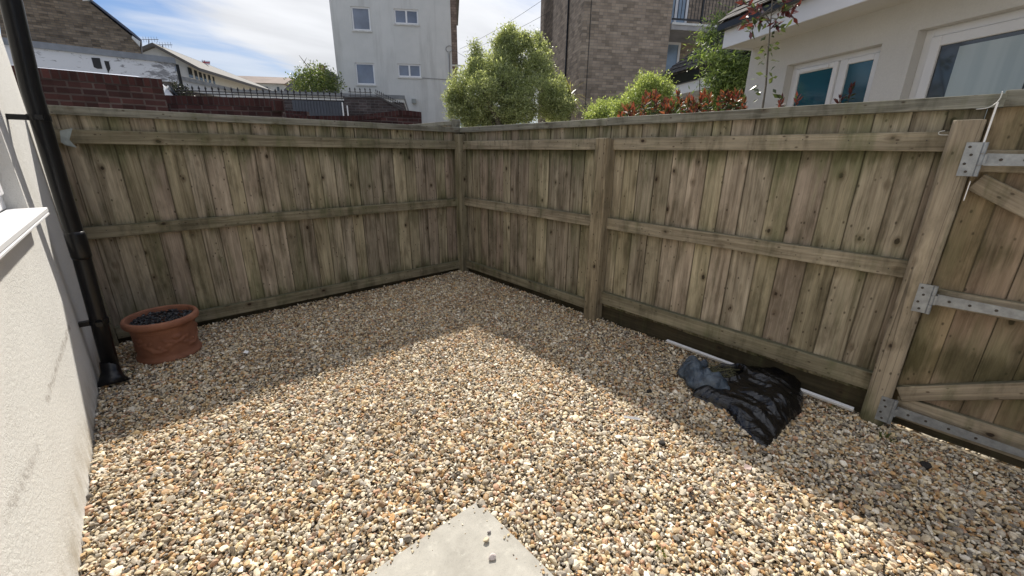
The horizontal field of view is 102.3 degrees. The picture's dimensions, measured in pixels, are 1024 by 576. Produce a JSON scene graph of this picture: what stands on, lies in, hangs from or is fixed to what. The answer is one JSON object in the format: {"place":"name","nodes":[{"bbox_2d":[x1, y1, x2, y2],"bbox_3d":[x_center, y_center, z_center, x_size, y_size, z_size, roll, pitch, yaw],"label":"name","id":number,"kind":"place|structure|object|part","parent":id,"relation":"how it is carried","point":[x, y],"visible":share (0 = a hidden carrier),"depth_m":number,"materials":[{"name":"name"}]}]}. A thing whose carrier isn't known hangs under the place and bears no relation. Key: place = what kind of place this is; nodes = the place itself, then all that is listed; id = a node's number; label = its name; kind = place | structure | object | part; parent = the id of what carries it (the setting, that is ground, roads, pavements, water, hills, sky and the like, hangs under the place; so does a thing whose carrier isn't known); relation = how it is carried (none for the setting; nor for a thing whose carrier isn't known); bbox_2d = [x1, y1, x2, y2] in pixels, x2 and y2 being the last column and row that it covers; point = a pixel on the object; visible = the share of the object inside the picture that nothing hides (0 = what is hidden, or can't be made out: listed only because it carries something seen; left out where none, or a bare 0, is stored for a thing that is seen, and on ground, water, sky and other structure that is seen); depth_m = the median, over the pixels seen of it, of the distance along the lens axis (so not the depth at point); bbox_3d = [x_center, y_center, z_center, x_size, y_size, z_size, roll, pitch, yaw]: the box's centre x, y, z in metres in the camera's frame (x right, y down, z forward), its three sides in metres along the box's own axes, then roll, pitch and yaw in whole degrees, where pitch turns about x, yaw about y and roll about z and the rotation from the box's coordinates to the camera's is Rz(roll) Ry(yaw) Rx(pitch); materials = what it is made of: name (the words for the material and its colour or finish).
{"place":"outdoors","nodes":[
{"label":"outdoors","id":0,"kind":"place"},
{"bbox_2d":[11,65,168,111],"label":"brick wall","id":1,"kind":"structure","parent":0,"point":[74,88],"depth_m":5.12,"materials":[{"name":"red brick"}]},
{"bbox_2d":[0,0,540,126],"label":"sky","id":2,"kind":"structure","parent":0,"point":[262,38],"materials":[{"name":"blue"}]},
{"bbox_2d":[78,270,1023,575],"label":"gravel","id":3,"kind":"structure","parent":0,"point":[884,488],"depth_m":2.08,"materials":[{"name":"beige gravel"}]},
{"bbox_2d":[120,304,201,365],"bbox_3d":[-2.616,0.351,3.117,0.456,0.330,0.456,-15,24,-39],"label":"flower pot","id":4,"kind":"object","parent":3,"relation":"on","point":[167,341],"visible":0.88,"depth_m":2.99,"materials":[{"name":"ceramic"}]},
{"bbox_2d":[128,308,191,324],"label":"black pebbles","id":5,"kind":"object","parent":4,"relation":"in","point":[171,314],"visible":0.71,"depth_m":3.08,"materials":[{"name":"black stone"}]},
{"bbox_2d":[366,502,553,575],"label":"paving slab","id":6,"kind":"structure","parent":3,"relation":"on","point":[457,550],"depth_m":1.58,"materials":[{"name":"concrete"}]},
{"bbox_2d":[489,553,495,559],"bbox_3d":[-0.075,1.021,1.565,0.032,0.020,0.025,-15,24,-39],"label":"loose stone","id":7,"kind":"object","parent":6,"relation":"on","point":[492,556],"visible":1,"depth_m":1.56,"materials":[{"name":"white stone"}]},
{"bbox_2d":[624,415,640,419],"bbox_3d":[0.702,0.755,2.401,0.097,0.015,0.010,5,19,13],"label":"plastic scrap","id":8,"kind":"object","parent":3,"relation":"on","point":[633,417],"visible":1,"depth_m":2.40,"materials":[{"name":"white plastic"}]},
{"bbox_2d":[654,544,668,557],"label":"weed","id":9,"kind":"object","parent":3,"relation":"on","point":[659,548],"visible":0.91,"depth_m":1.62,"materials":[{"name":"green plant"}]},
{"bbox_2d":[658,440,665,445],"bbox_3d":[0.803,0.834,2.210,0.040,0.028,0.035,-6,19,-20],"label":"dark clod","id":10,"kind":"object","parent":3,"relation":"on","point":[661,443],"visible":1,"depth_m":2.20,"materials":[{"name":"black soil"}]},
{"bbox_2d":[676,355,802,446],"bbox_3d":[1.474,0.610,2.706,0.939,0.161,0.741,-15,24,-39],"label":"bin bag","id":11,"kind":"object","parent":3,"relation":"on","point":[762,405],"visible":0.99,"depth_m":2.57,"materials":[{"name":"black plastic"}]},
{"bbox_2d":[707,362,739,380],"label":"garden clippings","id":12,"kind":"object","parent":11,"relation":"in","point":[720,370],"visible":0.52,"depth_m":2.84,"materials":[{"name":"plant"}]},
{"bbox_2d":[744,464,751,469],"bbox_3d":[1.162,0.882,2.031,0.039,0.015,0.025,8,20,20],"label":"plastic scrap","id":13,"kind":"object","parent":3,"relation":"on","point":[747,467],"visible":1,"depth_m":2.03,"materials":[{"name":"white plastic"}]},
{"bbox_2d":[666,339,853,411],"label":"plastic trim","id":14,"kind":"structure","parent":3,"relation":"on","point":[829,400],"depth_m":2.66,"materials":[{"name":"white plastic"}]},
{"bbox_2d":[879,430,895,441],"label":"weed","id":15,"kind":"object","parent":3,"relation":"on","point":[885,435],"visible":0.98,"depth_m":2.29,"materials":[{"name":"green plant"}]},
{"bbox_2d":[920,461,931,468],"bbox_3d":[2.088,0.890,2.079,0.054,0.030,0.043,-15,24,-39],"label":"dark clod","id":16,"kind":"object","parent":3,"relation":"on","point":[926,465],"visible":1,"depth_m":2.07,"materials":[{"name":"black soil"}]},
{"bbox_2d":[891,422,1023,470],"bbox_3d":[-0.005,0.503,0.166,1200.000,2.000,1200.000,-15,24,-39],"label":"ground","id":17,"kind":"structure","parent":0,"point":[963,448],"depth_m":2.25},
{"bbox_2d":[0,34,99,575],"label":"rendered house","id":18,"kind":"structure","parent":17,"relation":"on","point":[49,371],"depth_m":1.71,"materials":[{"name":"white paint"}]},
{"bbox_2d":[0,184,49,258],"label":"window","id":19,"kind":"structure","parent":18,"relation":"in","point":[15,224],"depth_m":1.73,"materials":[{"name":"white plastic"}]},
{"bbox_2d":[0,0,129,387],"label":"downpipe","id":20,"kind":"object","parent":18,"relation":"attached to","point":[37,115],"visible":0.98,"depth_m":2.38,"materials":[{"name":"black plastic"}]},
{"bbox_2d":[0,0,142,53],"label":"brick house","id":21,"kind":"structure","parent":17,"relation":"on","point":[87,23],"depth_m":14.41,"materials":[{"name":"brown brick"}]},
{"bbox_2d":[2,37,183,88],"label":"peeling garage","id":22,"kind":"structure","parent":17,"relation":"on","point":[63,56],"depth_m":12.12,"materials":[{"name":"white paint"}]},
{"bbox_2d":[38,67,177,95],"bbox_3d":[-8.264,-2.754,6.922,4.810,1.720,1.790,-15,24,-39],"label":"coping","id":23,"kind":"object","parent":17,"relation":"on","point":[168,90],"visible":0.03,"depth_m":7.47,"materials":[{"name":"white paint"}]},
{"bbox_3d":[-6.635,-3.691,8.136,0.260,0.390,1.500,-15,24,-39],"label":"rear window","id":24,"kind":"part","parent":23,"relation":"part of","materials":[{"name":"glass"}]},
{"bbox_2d":[168,77,192,95],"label":"shrub","id":25,"kind":"object","parent":17,"relation":"on","point":[175,86],"visible":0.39,"depth_m":11.43,"materials":[{"name":"green plant"}]},
{"bbox_2d":[173,75,234,96],"bbox_3d":[-13.433,-6.400,16.652,4.040,3.265,4.741,0,18,-1],"label":"garage row","id":26,"kind":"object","parent":17,"relation":"on","point":[193,83],"visible":0.05,"depth_m":15.28,"materials":[{"name":"white paint"}]},
{"bbox_2d":[142,43,272,90],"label":"pale gable house","id":27,"kind":"structure","parent":17,"relation":"on","point":[191,68],"depth_m":32.19,"materials":[{"name":"white paint"}]},
{"bbox_2d":[187,67,192,77],"bbox_3d":[-24.280,-16.248,31.138,0.016,0.695,0.473,-1,18,-6],"label":"window","id":28,"kind":"structure","parent":27,"relation":"in","point":[189,69],"depth_m":31.13,"materials":[{"name":"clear glass"}]},
{"bbox_2d":[165,95,285,117],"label":"brick wall","id":29,"kind":"structure","parent":17,"relation":"on","point":[265,107],"depth_m":6.72,"materials":[{"name":"red brick"}]},
{"bbox_2d":[176,85,344,101],"bbox_3d":[-4.132,-3.233,6.856,2.551,0.169,0.032,-3,19,-11],"label":"iron railing","id":30,"kind":"object","parent":29,"relation":"on","point":[257,93],"visible":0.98,"depth_m":6.84,"materials":[{"name":"black metal"}]},
{"bbox_2d":[47,105,460,346],"bbox_3d":[-1.868,-0.664,4.081,3.485,1.871,0.142,-15,24,-39],"label":"timber fence","id":31,"kind":"object","parent":17,"relation":"on","point":[213,218],"visible":0.74,"depth_m":3.69,"materials":[{"name":"brown wood"}]},
{"bbox_2d":[60,128,76,147],"bbox_3d":[-2.973,-1.006,2.764,0.100,0.125,0.027,1,18,0],"label":"bent metal scrap","id":32,"kind":"object","parent":31,"relation":"attached to","point":[65,134],"visible":1,"depth_m":2.76,"materials":[{"name":"metal"}]},
{"bbox_2d":[239,76,293,90],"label":"long white house","id":33,"kind":"structure","parent":17,"relation":"on","point":[276,83],"depth_m":45.75,"materials":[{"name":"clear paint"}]},
{"bbox_2d":[285,111,309,115],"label":"brick wall","id":34,"kind":"structure","parent":17,"relation":"on","point":[297,113],"depth_m":8.95,"materials":[{"name":"red brick"}]},
{"bbox_2d":[284,64,338,92],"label":"slate house","id":35,"kind":"structure","parent":17,"relation":"on","point":[287,87],"depth_m":27.87,"materials":[{"name":"brick"}]},
{"bbox_2d":[283,59,346,92],"bbox_3d":[-8.103,-7.850,17.150,2.500,3.086,1.564,1,18,1],"label":"garden tree","id":36,"kind":"object","parent":17,"relation":"on","point":[322,77],"visible":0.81,"depth_m":16.81,"materials":[{"name":"green plant"}]},
{"bbox_2d":[232,89,408,115],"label":"garage","id":37,"kind":"structure","parent":17,"relation":"on","point":[321,107],"depth_m":13.10,"materials":[{"name":"metal"}]},
{"bbox_2d":[292,100,343,115],"bbox_3d":[-6.174,-5.180,13.333,1.521,1.592,0.031,-3,19,-11],"label":"garage door","id":38,"kind":"structure","parent":37,"relation":"in","point":[315,108],"depth_m":13.15,"materials":[{"name":"grey metal"}]},
{"bbox_2d":[286,110,421,124],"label":"brick wall","id":39,"kind":"structure","parent":17,"relation":"on","point":[407,117],"depth_m":8.77,"materials":[{"name":"red brick"}]},
{"bbox_2d":[343,97,401,115],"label":"brick wall","id":40,"kind":"structure","parent":17,"relation":"on","point":[363,105],"depth_m":12.34,"materials":[{"name":"brick"}]},
{"bbox_2d":[349,87,371,96],"bbox_3d":[-4.523,-5.827,12.291,0.674,0.274,0.043,-3,19,-10],"label":"iron railing","id":41,"kind":"object","parent":40,"relation":"on","point":[360,92],"visible":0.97,"depth_m":12.29,"materials":[{"name":"black metal"}]},
{"bbox_2d":[375,90,402,108],"bbox_3d":[-3.731,-5.710,12.489,0.811,0.552,0.034,-3,19,-10],"label":"iron railing","id":42,"kind":"object","parent":40,"relation":"on","point":[388,98],"visible":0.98,"depth_m":12.48,"materials":[{"name":"black metal"}]},
{"bbox_2d":[329,0,464,122],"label":"rendered building","id":43,"kind":"structure","parent":17,"relation":"on","point":[406,48],"depth_m":18.84,"materials":[{"name":"white paint"}]},
{"bbox_2d":[351,7,371,31],"bbox_3d":[-6.701,-11.924,18.322,0.867,0.971,0.160,-2,18,-8],"label":"window","id":44,"kind":"structure","parent":43,"relation":"in","point":[360,15],"depth_m":18.35,"materials":[{"name":"white plastic"}]},
{"bbox_2d":[355,63,376,85],"bbox_3d":[-6.755,-9.833,19.007,0.918,0.953,0.160,-2,18,-8],"label":"window","id":45,"kind":"structure","parent":43,"relation":"in","point":[365,74],"depth_m":19.03,"materials":[{"name":"white plastic"}]},
{"bbox_2d":[394,9,418,25],"bbox_3d":[-4.750,-12.153,18.532,1.131,0.639,0.160,-2,18,-8],"label":"window","id":46,"kind":"structure","parent":43,"relation":"in","point":[406,17],"depth_m":18.55,"materials":[{"name":"white plastic"}]},
{"bbox_2d":[397,64,421,78],"bbox_3d":[-4.776,-10.090,19.212,1.122,0.605,0.160,-2,18,-8],"label":"window","id":47,"kind":"structure","parent":43,"relation":"in","point":[412,71],"depth_m":19.24,"materials":[{"name":"white plastic"}]},
{"bbox_2d":[409,119,460,126],"bbox_3d":[-1.406,-1.387,5.978,0.087,1.860,2.257,-15,24,-39],"label":"timber fence","id":48,"kind":"object","parent":17,"relation":"on","point":[454,123],"visible":0.16,"depth_m":5.07,"materials":[{"name":"wood"}]},
{"bbox_2d":[440,17,580,126],"bbox_3d":[0.057,-4.929,9.952,3.098,3.005,2.749,12,22,31],"label":"broadleaf tree","id":49,"kind":"object","parent":17,"relation":"on","point":[505,81],"visible":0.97,"depth_m":9.70,"materials":[{"name":"green plant"}]},
{"bbox_2d":[543,78,587,120],"bbox_3d":[1.460,-3.965,10.443,1.313,2.499,1.219,6,19,17],"label":"spiky plant","id":50,"kind":"object","parent":17,"relation":"on","point":[570,91],"visible":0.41,"depth_m":10.15,"materials":[{"name":"green plant"}]},
{"bbox_2d":[578,91,617,119],"bbox_3d":[1.295,-1.668,6.208,0.731,2.366,0.595,-1,18,-5],"label":"rounded shrub","id":51,"kind":"object","parent":17,"relation":"on","point":[599,110],"visible":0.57,"depth_m":5.86,"materials":[{"name":"green plant"}]},
{"bbox_2d":[617,101,646,116],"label":"red leaved shrub","id":52,"kind":"object","parent":17,"relation":"on","point":[633,111],"visible":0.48,"depth_m":4.66,"materials":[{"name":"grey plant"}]},
{"bbox_2d":[538,0,744,122],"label":"brick block","id":53,"kind":"structure","parent":17,"relation":"on","point":[603,48],"depth_m":11.86,"materials":[{"name":"brown brick"}]},
{"bbox_2d":[666,42,680,87],"bbox_3d":[4.995,-7.097,13.353,0.791,1.526,0.060,-3,19,-10],"label":"window","id":54,"kind":"structure","parent":53,"relation":"in","point":[673,54],"depth_m":13.24,"materials":[{"name":"plastic"}]},
{"bbox_2d":[671,0,688,22],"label":"door","id":55,"kind":"structure","parent":53,"relation":"in","point":[677,1],"depth_m":12.87,"materials":[{"name":"white plastic"}]},
{"bbox_2d":[607,67,682,117],"bbox_3d":[1.767,-1.677,5.844,1.094,2.623,0.742,-1,18,-6],"label":"rounded shrub","id":56,"kind":"object","parent":17,"relation":"on","point":[650,82],"visible":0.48,"depth_m":5.47,"materials":[{"name":"green plant"}]},
{"bbox_2d":[638,89,672,115],"bbox_3d":[1.674,-1.263,5.086,0.411,2.247,0.693,6,19,15],"label":"red leaved shrub","id":57,"kind":"object","parent":17,"relation":"on","point":[654,103],"visible":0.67,"depth_m":4.78,"materials":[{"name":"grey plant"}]},
{"bbox_2d":[663,89,697,113],"bbox_3d":[1.928,-1.228,5.037,0.402,2.217,0.717,6,19,17],"label":"red leaved shrub","id":58,"kind":"object","parent":17,"relation":"on","point":[674,105],"visible":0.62,"depth_m":4.70,"materials":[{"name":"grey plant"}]},
{"bbox_2d":[659,27,750,107],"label":"tiled outbuilding","id":59,"kind":"structure","parent":17,"relation":"on","point":[681,72],"depth_m":7.46,"materials":[{"name":"white tile"}]},
{"bbox_2d":[688,88,722,112],"bbox_3d":[2.256,-1.258,5.086,0.370,2.250,0.815,12,22,32],"label":"red leaved shrub","id":60,"kind":"object","parent":17,"relation":"on","point":[705,101],"visible":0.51,"depth_m":4.60,"materials":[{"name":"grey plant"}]},
{"bbox_2d":[681,2,750,110],"bbox_3d":[3.139,-2.473,6.362,1.276,3.780,1.447,7,19,18],"label":"leafy bush","id":61,"kind":"object","parent":17,"relation":"on","point":[733,71],"visible":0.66,"depth_m":5.91,"materials":[{"name":"green plant"}]},
{"bbox_2d":[714,83,747,110],"bbox_3d":[2.544,-1.252,5.068,0.384,2.254,0.660,7,19,19],"label":"red leaved shrub","id":62,"kind":"object","parent":17,"relation":"on","point":[726,95],"visible":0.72,"depth_m":4.62,"materials":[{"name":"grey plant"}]},
{"bbox_2d":[454,93,1007,426],"bbox_3d":[0.761,-0.501,3.660,0.162,1.875,4.330,-15,24,-39],"label":"timber fence","id":63,"kind":"object","parent":17,"relation":"on","point":[804,245],"visible":0.98,"depth_m":2.81,"materials":[{"name":"brown wood"}]},
{"bbox_2d":[874,89,1023,468],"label":"timber gate","id":64,"kind":"structure","parent":63,"relation":"attached to","point":[960,382],"depth_m":2.06,"materials":[{"name":"wood"}]},
{"bbox_2d":[963,102,998,200],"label":"cord","id":65,"kind":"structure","parent":64,"relation":"attached to","point":[991,120],"depth_m":1.86,"materials":[{"name":"plastic"}]},
{"bbox_2d":[976,91,1002,109],"bbox_3d":[2.173,-0.853,1.877,0.004,0.073,0.067,-15,24,-39],"label":"thin cable","id":66,"kind":"object","parent":64,"relation":"attached to","point":[993,104],"visible":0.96,"depth_m":1.87,"materials":[{"name":"white plastic"}]},
{"bbox_2d":[735,0,801,107],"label":"sapling","id":67,"kind":"object","parent":17,"relation":"on","point":[785,9],"visible":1,"depth_m":3.75,"materials":[{"name":"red plant"}]},
{"bbox_2d":[776,91,802,106],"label":"red leaved shrub","id":68,"kind":"object","parent":17,"relation":"on","point":[780,102],"visible":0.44,"depth_m":3.73,"materials":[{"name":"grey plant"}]},
{"bbox_2d":[833,82,855,103],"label":"red leaved shrub","id":69,"kind":"object","parent":17,"relation":"on","point":[850,88],"visible":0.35,"depth_m":3.93,"materials":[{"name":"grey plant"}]},
{"bbox_2d":[717,0,1023,118],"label":"cream house","id":70,"kind":"structure","parent":17,"relation":"on","point":[828,51],"depth_m":3.64,"materials":[{"name":"white paint"}]},
{"bbox_2d":[786,46,881,106],"bbox_3d":[3.290,-1.726,4.371,0.105,1.300,1.018,-3,19,-12],"label":"window","id":71,"kind":"structure","parent":70,"relation":"in","point":[818,82],"depth_m":4.19,"materials":[{"name":"white plastic"}]},
{"bbox_2d":[908,8,1023,118],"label":"window","id":72,"kind":"structure","parent":70,"relation":"in","point":[985,55],"depth_m":3.14,"materials":[{"name":"white plastic"}]}
]}

